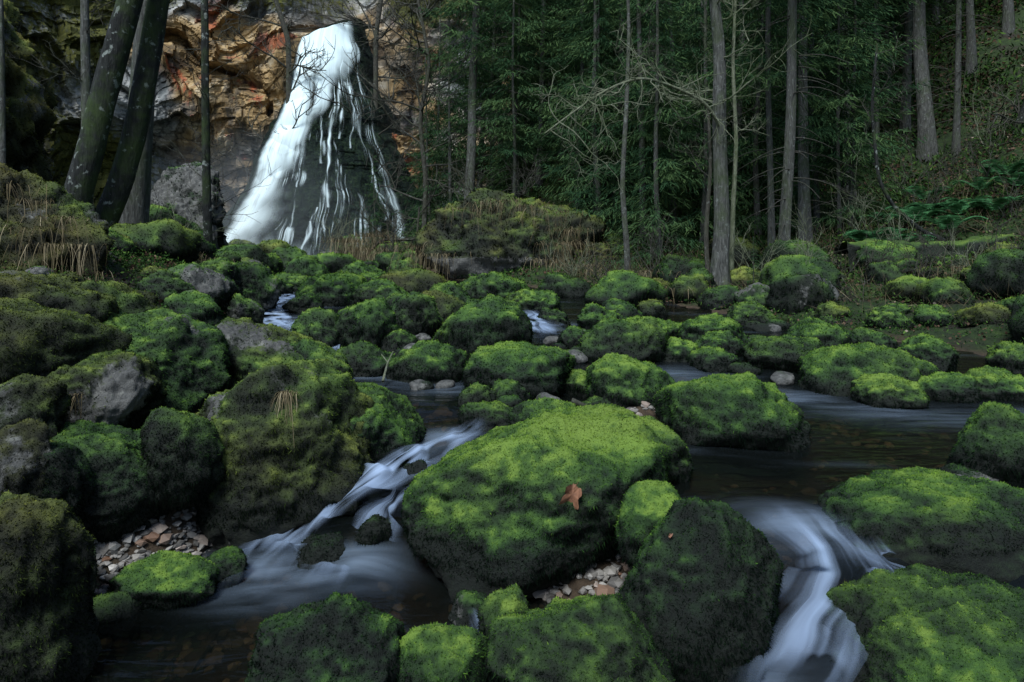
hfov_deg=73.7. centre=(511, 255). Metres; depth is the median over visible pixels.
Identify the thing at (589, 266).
grass tuft
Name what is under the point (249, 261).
boulder
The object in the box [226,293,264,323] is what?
boulder
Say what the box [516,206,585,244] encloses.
grass tuft
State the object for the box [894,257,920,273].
boulder
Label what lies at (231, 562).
boulder
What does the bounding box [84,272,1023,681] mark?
stream water
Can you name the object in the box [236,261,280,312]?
boulder
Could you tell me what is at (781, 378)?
boulder
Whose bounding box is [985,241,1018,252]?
boulder
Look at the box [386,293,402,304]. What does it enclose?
boulder
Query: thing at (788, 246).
boulder
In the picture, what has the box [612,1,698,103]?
spruce tree
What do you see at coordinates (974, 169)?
shrub
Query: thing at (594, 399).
boulder
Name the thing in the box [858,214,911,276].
shrub
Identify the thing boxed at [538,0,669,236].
spruce tree
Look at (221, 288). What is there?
boulder
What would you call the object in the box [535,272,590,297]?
boulder
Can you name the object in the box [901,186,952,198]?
fern
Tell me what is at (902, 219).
fern
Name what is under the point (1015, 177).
fern
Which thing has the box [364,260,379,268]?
boulder
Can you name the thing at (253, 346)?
boulder
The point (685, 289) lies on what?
grass tuft
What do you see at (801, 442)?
boulder
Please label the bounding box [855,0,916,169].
spruce tree
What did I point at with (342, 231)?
shrub
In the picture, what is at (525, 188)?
shrub
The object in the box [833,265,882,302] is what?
shrub
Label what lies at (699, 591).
boulder
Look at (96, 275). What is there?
grass tuft
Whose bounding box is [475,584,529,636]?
boulder
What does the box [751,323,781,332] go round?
boulder
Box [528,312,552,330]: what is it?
cascade
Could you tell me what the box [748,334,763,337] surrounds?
boulder
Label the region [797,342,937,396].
boulder
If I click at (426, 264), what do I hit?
grass tuft
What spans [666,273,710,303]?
boulder
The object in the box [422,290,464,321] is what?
boulder
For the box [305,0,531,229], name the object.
tree
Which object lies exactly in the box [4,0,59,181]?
rock outcrop
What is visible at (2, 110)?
tree
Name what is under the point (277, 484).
boulder
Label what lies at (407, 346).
boulder
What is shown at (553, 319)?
boulder
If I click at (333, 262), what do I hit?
boulder
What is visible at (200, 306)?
boulder
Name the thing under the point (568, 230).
grass tuft
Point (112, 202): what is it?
tree
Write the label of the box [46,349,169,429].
boulder
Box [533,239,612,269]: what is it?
grass tuft
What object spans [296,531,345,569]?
boulder
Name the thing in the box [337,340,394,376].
boulder
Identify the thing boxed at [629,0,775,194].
spruce tree
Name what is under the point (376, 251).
boulder
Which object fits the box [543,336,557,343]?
boulder
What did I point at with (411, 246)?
grass tuft
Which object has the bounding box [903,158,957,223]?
shrub
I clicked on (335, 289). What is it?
boulder
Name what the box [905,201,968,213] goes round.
fern
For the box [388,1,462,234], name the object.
spruce tree
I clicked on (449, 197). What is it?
spruce tree
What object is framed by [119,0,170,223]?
tree
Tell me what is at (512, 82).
spruce tree
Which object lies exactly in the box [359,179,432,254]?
shrub
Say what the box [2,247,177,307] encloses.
ground cover
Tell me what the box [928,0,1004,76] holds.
spruce tree
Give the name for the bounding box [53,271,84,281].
boulder
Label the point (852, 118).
spruce tree
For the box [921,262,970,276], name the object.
grass tuft
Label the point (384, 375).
fallen stick
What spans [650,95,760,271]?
tree
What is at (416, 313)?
boulder
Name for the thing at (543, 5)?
spruce tree
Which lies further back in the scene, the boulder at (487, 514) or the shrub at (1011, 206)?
the shrub at (1011, 206)
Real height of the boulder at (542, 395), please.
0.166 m
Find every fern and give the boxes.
[843,227,910,239]
[843,230,885,240]
[858,212,895,222]
[874,231,915,238]
[875,235,937,242]
[882,212,927,222]
[884,202,929,213]
[889,206,953,219]
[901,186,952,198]
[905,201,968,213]
[908,215,989,228]
[929,201,993,213]
[939,195,992,207]
[951,177,1005,188]
[959,195,1023,209]
[964,164,1009,174]
[980,159,1023,173]
[989,172,1023,185]
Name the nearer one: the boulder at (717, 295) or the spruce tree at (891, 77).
the boulder at (717, 295)
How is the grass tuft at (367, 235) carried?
on the ground at (978, 348)
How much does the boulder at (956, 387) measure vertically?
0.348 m
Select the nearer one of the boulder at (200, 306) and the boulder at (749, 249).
the boulder at (200, 306)
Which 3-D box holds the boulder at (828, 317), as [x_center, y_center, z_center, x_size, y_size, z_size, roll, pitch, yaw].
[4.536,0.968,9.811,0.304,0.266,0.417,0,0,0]
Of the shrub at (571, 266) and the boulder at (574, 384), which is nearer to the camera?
the boulder at (574, 384)
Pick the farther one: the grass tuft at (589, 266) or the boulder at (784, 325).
the grass tuft at (589, 266)
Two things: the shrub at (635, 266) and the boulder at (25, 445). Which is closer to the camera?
the boulder at (25, 445)
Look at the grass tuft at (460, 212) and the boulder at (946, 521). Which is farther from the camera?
the grass tuft at (460, 212)
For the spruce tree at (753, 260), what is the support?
on the ground at (978, 348)
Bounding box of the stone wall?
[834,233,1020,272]
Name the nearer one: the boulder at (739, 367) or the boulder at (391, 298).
the boulder at (739, 367)
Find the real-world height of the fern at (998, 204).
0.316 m
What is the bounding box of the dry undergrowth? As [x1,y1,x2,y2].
[566,155,1023,318]
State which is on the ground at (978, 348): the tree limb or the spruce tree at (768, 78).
the spruce tree at (768, 78)
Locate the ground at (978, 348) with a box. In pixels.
[58,0,1023,599]
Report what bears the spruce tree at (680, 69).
on the ground at (978, 348)
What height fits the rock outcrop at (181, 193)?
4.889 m
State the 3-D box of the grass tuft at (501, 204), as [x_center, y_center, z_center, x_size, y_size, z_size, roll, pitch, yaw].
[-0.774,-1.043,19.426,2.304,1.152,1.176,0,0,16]
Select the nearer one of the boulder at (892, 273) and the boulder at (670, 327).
the boulder at (670, 327)
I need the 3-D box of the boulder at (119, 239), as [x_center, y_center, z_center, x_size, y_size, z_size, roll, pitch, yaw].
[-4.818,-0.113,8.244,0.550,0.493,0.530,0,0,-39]
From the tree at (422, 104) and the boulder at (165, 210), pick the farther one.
the tree at (422, 104)
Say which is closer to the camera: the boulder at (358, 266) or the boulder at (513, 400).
the boulder at (513, 400)
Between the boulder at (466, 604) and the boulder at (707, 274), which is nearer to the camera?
the boulder at (466, 604)
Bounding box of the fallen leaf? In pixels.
[559,483,581,509]
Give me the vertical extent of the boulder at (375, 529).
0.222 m
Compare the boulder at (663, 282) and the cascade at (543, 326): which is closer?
the cascade at (543, 326)
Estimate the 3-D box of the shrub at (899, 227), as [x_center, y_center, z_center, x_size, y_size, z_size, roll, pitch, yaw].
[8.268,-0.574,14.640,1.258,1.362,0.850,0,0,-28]
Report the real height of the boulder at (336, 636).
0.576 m
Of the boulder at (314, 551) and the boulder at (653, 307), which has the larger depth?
the boulder at (653, 307)
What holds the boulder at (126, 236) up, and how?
on the ground at (978, 348)
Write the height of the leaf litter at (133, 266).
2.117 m
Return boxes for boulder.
[0,270,120,322]
[0,297,133,383]
[0,373,71,439]
[0,418,52,498]
[0,490,101,681]
[25,266,54,274]
[34,440,96,532]
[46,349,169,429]
[51,419,170,544]
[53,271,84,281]
[80,280,158,313]
[92,549,100,595]
[93,590,144,624]
[102,310,127,329]
[107,549,220,611]
[108,227,137,256]
[111,218,202,263]
[111,307,232,412]
[120,234,139,251]
[134,269,195,304]
[138,265,166,277]
[138,406,225,514]
[149,204,177,221]
[161,289,223,325]
[168,262,237,315]
[174,214,187,225]
[186,220,202,231]
[194,358,374,549]
[198,230,216,260]
[199,257,243,295]
[205,545,248,588]
[214,316,332,389]
[215,243,274,270]
[216,250,242,262]
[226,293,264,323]
[228,239,254,244]
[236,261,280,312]
[241,257,263,265]
[244,591,405,681]
[257,239,291,253]
[269,246,306,268]
[269,252,283,274]
[276,271,308,293]
[278,278,293,295]
[281,292,323,313]
[284,254,328,275]
[289,306,339,350]
[289,338,354,379]
[293,270,366,306]
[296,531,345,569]
[311,252,356,272]
[331,234,362,254]
[334,297,400,348]
[336,260,386,273]
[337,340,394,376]
[349,382,426,469]
[353,278,408,303]
[355,514,394,546]
[357,271,384,281]
[364,241,409,260]
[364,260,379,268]
[375,251,404,270]
[377,266,448,292]
[380,329,417,352]
[386,257,426,271]
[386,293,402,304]
[386,339,467,383]
[390,291,442,336]
[393,348,403,356]
[397,622,487,681]
[400,403,672,601]
[400,458,427,488]
[401,248,427,267]
[404,343,415,348]
[409,378,433,389]
[415,333,430,340]
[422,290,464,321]
[429,280,471,302]
[431,293,535,358]
[435,380,454,388]
[448,589,486,628]
[457,382,497,405]
[457,400,512,431]
[459,271,529,299]
[460,340,575,398]
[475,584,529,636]
[481,593,674,681]
[490,378,530,401]
[496,394,521,407]
[505,288,561,316]
[506,396,576,424]
[532,307,570,329]
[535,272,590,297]
[536,392,559,399]
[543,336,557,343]
[551,342,567,349]
[553,327,564,332]
[556,325,586,348]
[562,369,587,398]
[568,349,587,363]
[577,302,624,329]
[577,315,667,362]
[577,395,609,405]
[583,269,668,307]
[583,352,674,407]
[601,298,643,316]
[613,479,681,571]
[617,495,785,681]
[635,414,694,484]
[637,298,670,317]
[650,277,671,287]
[651,254,704,282]
[652,371,802,451]
[656,318,682,338]
[662,336,698,361]
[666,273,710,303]
[676,312,747,342]
[681,267,716,287]
[686,345,740,372]
[693,330,743,354]
[697,284,739,309]
[709,237,760,268]
[725,300,779,325]
[727,362,761,374]
[730,266,760,288]
[733,281,769,307]
[741,334,824,371]
[742,320,759,327]
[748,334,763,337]
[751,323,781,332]
[758,239,832,268]
[758,254,842,291]
[764,272,839,314]
[766,318,791,330]
[766,398,811,452]
[770,371,793,384]
[785,316,859,346]
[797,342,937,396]
[814,300,852,319]
[817,563,1023,681]
[818,466,1023,581]
[819,315,837,324]
[840,270,847,283]
[849,372,930,409]
[851,327,898,348]
[856,239,926,269]
[863,304,917,329]
[864,259,906,284]
[883,274,928,303]
[889,303,912,313]
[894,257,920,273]
[896,332,959,372]
[912,303,953,327]
[913,266,944,278]
[913,276,978,304]
[917,371,982,402]
[928,463,998,480]
[933,254,971,267]
[945,401,1023,482]
[954,301,1011,327]
[959,265,971,283]
[965,248,1023,299]
[966,365,1023,401]
[984,340,1023,373]
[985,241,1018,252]
[995,296,1015,309]
[1005,293,1023,343]
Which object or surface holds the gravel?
on the ground at (978, 348)
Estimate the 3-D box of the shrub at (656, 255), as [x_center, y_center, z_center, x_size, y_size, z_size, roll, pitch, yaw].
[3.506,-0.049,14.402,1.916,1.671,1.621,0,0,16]
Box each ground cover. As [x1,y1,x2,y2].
[0,119,1023,347]
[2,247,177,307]
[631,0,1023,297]
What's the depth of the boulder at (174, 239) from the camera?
9.26 m
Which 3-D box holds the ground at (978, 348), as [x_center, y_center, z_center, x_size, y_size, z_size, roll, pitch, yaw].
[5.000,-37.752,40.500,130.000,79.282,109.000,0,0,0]
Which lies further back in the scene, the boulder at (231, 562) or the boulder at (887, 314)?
the boulder at (887, 314)
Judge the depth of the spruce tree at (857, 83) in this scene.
18.13 m
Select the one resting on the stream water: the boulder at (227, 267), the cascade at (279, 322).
the cascade at (279, 322)
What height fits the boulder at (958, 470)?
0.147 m
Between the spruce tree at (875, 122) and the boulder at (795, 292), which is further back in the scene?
the spruce tree at (875, 122)
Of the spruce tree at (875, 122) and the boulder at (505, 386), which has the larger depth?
the spruce tree at (875, 122)
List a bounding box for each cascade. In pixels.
[263,294,294,326]
[312,434,460,524]
[368,499,395,514]
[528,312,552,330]
[783,531,832,649]
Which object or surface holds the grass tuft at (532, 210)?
on the rock outcrop at (506, 246)
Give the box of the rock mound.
[223,19,433,254]
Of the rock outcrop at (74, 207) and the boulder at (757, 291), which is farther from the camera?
the boulder at (757, 291)
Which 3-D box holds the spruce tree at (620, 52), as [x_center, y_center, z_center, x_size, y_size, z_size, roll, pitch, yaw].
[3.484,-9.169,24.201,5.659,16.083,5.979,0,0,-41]
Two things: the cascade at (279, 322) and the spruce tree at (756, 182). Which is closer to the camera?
the cascade at (279, 322)
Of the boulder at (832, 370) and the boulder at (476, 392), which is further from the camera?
the boulder at (832, 370)
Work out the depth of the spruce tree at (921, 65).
21.94 m
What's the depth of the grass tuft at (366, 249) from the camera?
25.81 m
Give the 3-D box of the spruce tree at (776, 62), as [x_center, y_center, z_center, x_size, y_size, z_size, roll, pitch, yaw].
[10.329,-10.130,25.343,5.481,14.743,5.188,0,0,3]
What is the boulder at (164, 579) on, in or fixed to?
on the ground at (978, 348)
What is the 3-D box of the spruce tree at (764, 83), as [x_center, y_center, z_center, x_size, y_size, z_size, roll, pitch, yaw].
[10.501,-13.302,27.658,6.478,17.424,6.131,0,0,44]
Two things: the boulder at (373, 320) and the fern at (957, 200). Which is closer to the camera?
the boulder at (373, 320)
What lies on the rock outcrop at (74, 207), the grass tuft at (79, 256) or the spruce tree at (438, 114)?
the grass tuft at (79, 256)
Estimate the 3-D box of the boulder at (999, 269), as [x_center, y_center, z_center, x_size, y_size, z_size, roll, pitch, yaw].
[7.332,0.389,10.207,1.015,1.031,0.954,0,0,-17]
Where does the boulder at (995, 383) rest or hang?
in the stream water
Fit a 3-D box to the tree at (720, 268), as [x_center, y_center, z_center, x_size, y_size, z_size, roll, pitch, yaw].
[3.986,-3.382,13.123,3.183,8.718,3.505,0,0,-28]
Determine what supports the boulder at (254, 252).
on the ground at (978, 348)
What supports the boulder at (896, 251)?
on the ground at (978, 348)
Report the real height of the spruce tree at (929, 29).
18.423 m
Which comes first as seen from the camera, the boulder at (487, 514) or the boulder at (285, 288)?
the boulder at (487, 514)
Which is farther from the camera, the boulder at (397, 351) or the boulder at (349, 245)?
the boulder at (349, 245)
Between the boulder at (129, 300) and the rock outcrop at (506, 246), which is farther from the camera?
the rock outcrop at (506, 246)
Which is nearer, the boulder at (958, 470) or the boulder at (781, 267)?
the boulder at (958, 470)
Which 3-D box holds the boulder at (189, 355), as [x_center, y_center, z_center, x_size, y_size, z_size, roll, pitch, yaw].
[-2.567,0.959,4.859,1.118,1.175,1.026,0,0,0]
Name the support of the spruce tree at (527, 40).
on the ground at (978, 348)
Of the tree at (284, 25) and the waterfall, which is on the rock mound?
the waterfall
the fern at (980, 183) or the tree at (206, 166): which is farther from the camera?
the fern at (980, 183)
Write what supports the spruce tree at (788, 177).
on the ground at (978, 348)
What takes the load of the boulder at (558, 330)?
in the stream water
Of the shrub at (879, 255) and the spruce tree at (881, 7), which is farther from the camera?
the spruce tree at (881, 7)
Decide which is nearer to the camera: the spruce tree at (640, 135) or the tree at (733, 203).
the tree at (733, 203)
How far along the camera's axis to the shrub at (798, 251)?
11.88 m
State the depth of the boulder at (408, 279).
13.47 m
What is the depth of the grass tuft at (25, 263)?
5.77 m
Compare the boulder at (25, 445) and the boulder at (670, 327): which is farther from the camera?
the boulder at (670, 327)
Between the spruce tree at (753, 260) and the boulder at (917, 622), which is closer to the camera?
the boulder at (917, 622)
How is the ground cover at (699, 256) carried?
on the ground at (978, 348)
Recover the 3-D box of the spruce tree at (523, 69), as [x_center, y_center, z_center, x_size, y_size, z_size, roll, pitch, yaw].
[0.494,-16.515,33.158,3.957,22.419,4.426,0,0,-3]
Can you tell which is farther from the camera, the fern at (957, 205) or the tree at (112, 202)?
the fern at (957, 205)
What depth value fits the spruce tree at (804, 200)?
17.96 m
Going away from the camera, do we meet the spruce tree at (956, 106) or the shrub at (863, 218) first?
the shrub at (863, 218)
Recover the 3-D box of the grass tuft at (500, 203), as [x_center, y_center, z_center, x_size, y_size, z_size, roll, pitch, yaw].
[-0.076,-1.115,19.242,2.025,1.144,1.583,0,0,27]
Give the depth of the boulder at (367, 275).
15.77 m
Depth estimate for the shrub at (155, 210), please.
10.59 m
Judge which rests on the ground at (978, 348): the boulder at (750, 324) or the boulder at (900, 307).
the boulder at (900, 307)
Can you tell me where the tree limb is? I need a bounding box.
[529,20,734,192]
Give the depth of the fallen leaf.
3.09 m
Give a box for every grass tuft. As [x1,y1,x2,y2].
[0,225,98,270]
[1,243,89,273]
[3,259,49,268]
[6,180,68,221]
[15,198,63,217]
[20,214,102,277]
[43,242,106,281]
[66,392,83,420]
[72,270,112,279]
[269,389,303,438]
[318,233,373,260]
[333,243,386,260]
[342,228,409,258]
[365,248,415,259]
[389,240,453,279]
[407,252,471,279]
[421,206,488,229]
[443,200,521,230]
[476,197,528,223]
[489,201,574,227]
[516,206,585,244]
[523,256,594,271]
[530,224,614,261]
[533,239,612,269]
[550,261,613,276]
[593,269,652,284]
[664,286,739,302]
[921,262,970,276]
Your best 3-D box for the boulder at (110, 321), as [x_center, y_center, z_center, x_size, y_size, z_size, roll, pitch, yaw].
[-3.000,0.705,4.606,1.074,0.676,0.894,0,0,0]
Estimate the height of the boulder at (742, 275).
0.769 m
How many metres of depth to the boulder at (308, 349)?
5.42 m
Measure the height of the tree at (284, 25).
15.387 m
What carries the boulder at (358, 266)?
on the ground at (978, 348)
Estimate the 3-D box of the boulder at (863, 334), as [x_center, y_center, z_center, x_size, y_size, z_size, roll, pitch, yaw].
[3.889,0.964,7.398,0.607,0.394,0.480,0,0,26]
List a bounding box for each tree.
[0,0,5,164]
[6,0,114,203]
[64,0,143,202]
[96,0,169,228]
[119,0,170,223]
[155,0,277,259]
[189,0,368,199]
[276,0,433,185]
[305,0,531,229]
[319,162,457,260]
[358,155,389,252]
[384,54,460,250]
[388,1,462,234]
[399,3,487,249]
[407,0,516,201]
[407,0,526,203]
[431,0,544,201]
[450,0,544,188]
[462,0,567,196]
[476,0,563,197]
[482,0,592,141]
[485,0,591,188]
[490,7,563,107]
[510,15,536,144]
[511,0,638,208]
[515,0,614,159]
[527,0,650,214]
[530,0,614,116]
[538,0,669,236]
[540,0,694,209]
[548,0,669,162]
[563,0,731,242]
[599,0,712,272]
[601,1,687,127]
[602,0,819,285]
[604,0,711,146]
[604,0,745,227]
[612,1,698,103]
[613,0,681,270]
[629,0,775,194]
[629,0,778,246]
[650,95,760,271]
[666,0,693,129]
[668,0,819,203]
[675,0,708,46]
[676,0,866,245]
[679,0,833,237]
[690,0,737,106]
[697,0,769,270]
[707,0,786,169]
[721,0,851,242]
[723,0,822,127]
[728,1,869,166]
[741,0,870,243]
[743,236,761,287]
[745,0,932,234]
[746,0,899,232]
[760,0,914,161]
[771,1,912,169]
[777,0,924,231]
[779,0,926,197]
[816,3,916,130]
[844,31,944,240]
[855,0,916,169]
[860,0,962,97]
[870,0,955,43]
[872,0,967,134]
[879,0,965,163]
[897,8,946,72]
[919,0,1005,159]
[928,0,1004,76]
[932,0,940,24]
[951,39,1023,145]
[984,0,1015,35]
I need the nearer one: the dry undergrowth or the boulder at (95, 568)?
the boulder at (95, 568)
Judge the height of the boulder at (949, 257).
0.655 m
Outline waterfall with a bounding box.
[225,23,401,248]
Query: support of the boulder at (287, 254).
on the ground at (978, 348)
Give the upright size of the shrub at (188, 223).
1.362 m
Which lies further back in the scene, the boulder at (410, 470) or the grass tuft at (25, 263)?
the grass tuft at (25, 263)
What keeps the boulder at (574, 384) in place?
in the stream water
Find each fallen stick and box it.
[382,351,393,381]
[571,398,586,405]
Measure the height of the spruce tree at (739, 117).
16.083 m
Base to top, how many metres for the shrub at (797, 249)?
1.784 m
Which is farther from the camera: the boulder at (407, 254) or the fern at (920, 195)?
the boulder at (407, 254)
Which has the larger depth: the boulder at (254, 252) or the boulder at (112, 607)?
the boulder at (254, 252)
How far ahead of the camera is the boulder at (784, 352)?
6.59 m
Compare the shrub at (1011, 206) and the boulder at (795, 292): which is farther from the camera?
the shrub at (1011, 206)
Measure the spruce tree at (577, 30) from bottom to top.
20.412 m
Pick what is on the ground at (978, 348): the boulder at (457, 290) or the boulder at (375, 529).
the boulder at (457, 290)
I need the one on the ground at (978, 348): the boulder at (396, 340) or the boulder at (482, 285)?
the boulder at (482, 285)
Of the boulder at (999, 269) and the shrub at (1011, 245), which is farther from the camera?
the shrub at (1011, 245)
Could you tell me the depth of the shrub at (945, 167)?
19.99 m
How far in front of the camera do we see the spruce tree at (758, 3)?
25.89 m
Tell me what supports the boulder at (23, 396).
on the ground at (978, 348)
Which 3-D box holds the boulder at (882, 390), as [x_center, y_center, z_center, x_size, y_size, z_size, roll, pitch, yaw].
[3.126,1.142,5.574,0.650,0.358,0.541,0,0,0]
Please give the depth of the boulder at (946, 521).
3.02 m
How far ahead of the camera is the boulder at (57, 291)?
4.57 m
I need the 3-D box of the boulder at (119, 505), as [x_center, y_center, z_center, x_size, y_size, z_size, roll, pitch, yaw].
[-2.195,1.249,3.609,1.000,0.775,0.804,0,0,0]
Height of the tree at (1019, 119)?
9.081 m
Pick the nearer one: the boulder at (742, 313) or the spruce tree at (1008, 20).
the boulder at (742, 313)
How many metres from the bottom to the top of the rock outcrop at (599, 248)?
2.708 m
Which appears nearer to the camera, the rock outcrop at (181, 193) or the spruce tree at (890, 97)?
the rock outcrop at (181, 193)
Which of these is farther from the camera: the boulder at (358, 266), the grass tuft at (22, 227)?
the boulder at (358, 266)
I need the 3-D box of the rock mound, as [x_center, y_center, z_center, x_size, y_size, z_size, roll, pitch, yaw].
[-11.234,-5.769,39.340,18.343,14.712,14.270,0,0,29]
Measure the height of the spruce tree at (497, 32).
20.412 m
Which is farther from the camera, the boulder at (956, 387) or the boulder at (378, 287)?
the boulder at (378, 287)
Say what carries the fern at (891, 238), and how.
on the ground at (978, 348)
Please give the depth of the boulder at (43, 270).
5.70 m
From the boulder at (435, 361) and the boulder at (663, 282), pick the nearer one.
the boulder at (435, 361)
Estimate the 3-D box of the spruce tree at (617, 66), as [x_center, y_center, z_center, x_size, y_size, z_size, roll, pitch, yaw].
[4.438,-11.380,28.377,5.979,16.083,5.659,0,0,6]
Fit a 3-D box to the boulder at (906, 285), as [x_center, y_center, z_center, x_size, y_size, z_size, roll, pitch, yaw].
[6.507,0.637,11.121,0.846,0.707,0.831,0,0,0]
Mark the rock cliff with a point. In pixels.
(56, 23)
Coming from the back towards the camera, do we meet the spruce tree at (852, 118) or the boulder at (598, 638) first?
the spruce tree at (852, 118)
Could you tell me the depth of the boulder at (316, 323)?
7.37 m
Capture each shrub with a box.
[15,180,114,236]
[93,186,176,220]
[158,186,241,239]
[313,207,365,256]
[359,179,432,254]
[437,144,498,195]
[504,153,548,193]
[540,211,602,276]
[562,233,635,283]
[610,210,677,270]
[620,254,654,275]
[640,213,710,276]
[729,220,820,271]
[761,240,818,269]
[785,203,833,262]
[801,199,912,278]
[820,140,897,229]
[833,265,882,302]
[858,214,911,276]
[873,121,984,199]
[874,198,922,241]
[876,118,1003,174]
[895,228,962,276]
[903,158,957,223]
[912,213,970,268]
[940,222,1005,274]
[947,70,1023,147]
[951,132,1023,189]
[971,163,1023,217]
[976,207,1023,250]
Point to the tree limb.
(682, 90)
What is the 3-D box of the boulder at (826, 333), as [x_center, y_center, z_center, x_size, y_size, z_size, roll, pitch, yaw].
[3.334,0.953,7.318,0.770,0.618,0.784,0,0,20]
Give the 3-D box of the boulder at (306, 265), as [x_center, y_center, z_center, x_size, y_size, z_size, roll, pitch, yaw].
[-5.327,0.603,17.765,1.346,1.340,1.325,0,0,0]
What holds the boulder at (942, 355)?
in the stream water
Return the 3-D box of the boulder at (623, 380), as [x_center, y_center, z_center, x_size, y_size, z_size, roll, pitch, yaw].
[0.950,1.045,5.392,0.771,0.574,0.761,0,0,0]
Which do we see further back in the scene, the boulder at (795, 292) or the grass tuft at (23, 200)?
the boulder at (795, 292)
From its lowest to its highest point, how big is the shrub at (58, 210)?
0.658 m
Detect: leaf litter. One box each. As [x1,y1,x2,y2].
[3,130,1023,346]
[67,250,264,543]
[623,0,1023,301]
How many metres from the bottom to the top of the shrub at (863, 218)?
2.208 m
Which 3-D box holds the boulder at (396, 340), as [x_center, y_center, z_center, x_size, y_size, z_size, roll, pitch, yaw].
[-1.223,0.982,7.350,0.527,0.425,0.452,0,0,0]
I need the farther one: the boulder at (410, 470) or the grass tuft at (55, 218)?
the grass tuft at (55, 218)
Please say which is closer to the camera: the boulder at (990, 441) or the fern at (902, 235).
the boulder at (990, 441)
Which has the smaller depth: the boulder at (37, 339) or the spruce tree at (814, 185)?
the boulder at (37, 339)
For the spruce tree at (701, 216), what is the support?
on the ground at (978, 348)
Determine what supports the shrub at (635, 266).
on the ground at (978, 348)
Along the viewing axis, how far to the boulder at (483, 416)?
4.61 m
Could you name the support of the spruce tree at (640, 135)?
on the ground at (978, 348)
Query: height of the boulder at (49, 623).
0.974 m
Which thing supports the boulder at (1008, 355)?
on the ground at (978, 348)
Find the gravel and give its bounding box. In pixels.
[94,401,655,602]
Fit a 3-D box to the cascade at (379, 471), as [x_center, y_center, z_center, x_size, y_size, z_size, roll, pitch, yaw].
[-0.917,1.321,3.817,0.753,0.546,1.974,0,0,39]
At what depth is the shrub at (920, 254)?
11.90 m
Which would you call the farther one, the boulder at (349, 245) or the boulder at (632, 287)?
the boulder at (349, 245)
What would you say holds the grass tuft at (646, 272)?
on the ground at (978, 348)
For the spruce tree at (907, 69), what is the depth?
23.85 m
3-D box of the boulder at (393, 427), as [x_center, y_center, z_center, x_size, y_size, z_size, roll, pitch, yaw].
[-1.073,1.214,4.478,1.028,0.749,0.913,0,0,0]
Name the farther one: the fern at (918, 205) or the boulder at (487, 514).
the fern at (918, 205)
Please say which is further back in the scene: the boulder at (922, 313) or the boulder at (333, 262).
the boulder at (333, 262)
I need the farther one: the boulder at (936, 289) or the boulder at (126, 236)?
the boulder at (936, 289)
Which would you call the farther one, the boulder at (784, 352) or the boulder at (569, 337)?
the boulder at (569, 337)
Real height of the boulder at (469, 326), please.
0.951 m
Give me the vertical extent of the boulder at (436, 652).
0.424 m
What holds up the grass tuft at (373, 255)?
on the ground at (978, 348)
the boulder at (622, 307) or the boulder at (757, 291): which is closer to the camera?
the boulder at (622, 307)
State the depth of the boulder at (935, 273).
12.20 m
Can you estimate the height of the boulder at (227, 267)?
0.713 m
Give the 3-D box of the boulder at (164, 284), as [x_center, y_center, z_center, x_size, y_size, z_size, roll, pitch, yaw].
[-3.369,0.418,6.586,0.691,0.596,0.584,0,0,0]
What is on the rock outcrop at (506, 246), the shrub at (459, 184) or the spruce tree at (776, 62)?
the shrub at (459, 184)
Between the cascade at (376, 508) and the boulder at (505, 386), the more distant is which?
the boulder at (505, 386)
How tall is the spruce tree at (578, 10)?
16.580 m
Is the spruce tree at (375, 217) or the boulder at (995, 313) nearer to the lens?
the boulder at (995, 313)
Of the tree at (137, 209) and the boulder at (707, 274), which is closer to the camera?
the tree at (137, 209)
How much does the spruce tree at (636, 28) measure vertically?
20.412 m
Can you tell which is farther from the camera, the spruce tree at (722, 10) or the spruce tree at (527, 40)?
the spruce tree at (527, 40)
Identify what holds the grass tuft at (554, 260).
on the ground at (978, 348)
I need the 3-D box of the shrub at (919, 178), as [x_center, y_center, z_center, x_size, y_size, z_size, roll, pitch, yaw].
[12.048,-2.732,19.746,3.091,2.735,1.757,0,0,23]
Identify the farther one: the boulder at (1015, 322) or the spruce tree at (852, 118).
the spruce tree at (852, 118)
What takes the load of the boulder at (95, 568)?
on the ground at (978, 348)
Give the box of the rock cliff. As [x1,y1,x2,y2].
[8,0,631,211]
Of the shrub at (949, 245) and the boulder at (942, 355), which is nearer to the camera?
the boulder at (942, 355)
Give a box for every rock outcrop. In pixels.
[0,162,114,275]
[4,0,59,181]
[150,161,228,249]
[412,187,608,278]
[565,233,631,262]
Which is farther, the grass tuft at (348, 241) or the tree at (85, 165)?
the grass tuft at (348, 241)
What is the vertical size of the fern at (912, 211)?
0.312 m
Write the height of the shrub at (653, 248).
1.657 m
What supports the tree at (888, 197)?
on the ground at (978, 348)
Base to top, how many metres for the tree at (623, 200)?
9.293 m
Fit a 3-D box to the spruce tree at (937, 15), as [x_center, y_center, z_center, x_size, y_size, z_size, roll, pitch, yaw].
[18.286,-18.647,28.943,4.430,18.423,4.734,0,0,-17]
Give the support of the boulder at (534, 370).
on the ground at (978, 348)
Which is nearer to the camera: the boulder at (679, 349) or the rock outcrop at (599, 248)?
the boulder at (679, 349)
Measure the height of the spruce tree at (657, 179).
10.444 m
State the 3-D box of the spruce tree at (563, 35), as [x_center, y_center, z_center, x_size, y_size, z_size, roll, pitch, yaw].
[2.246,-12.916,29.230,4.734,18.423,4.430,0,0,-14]
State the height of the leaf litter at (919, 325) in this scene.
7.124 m
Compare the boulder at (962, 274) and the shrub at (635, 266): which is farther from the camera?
the shrub at (635, 266)
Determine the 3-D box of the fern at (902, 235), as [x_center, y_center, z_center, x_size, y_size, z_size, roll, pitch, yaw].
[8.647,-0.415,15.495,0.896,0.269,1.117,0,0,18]

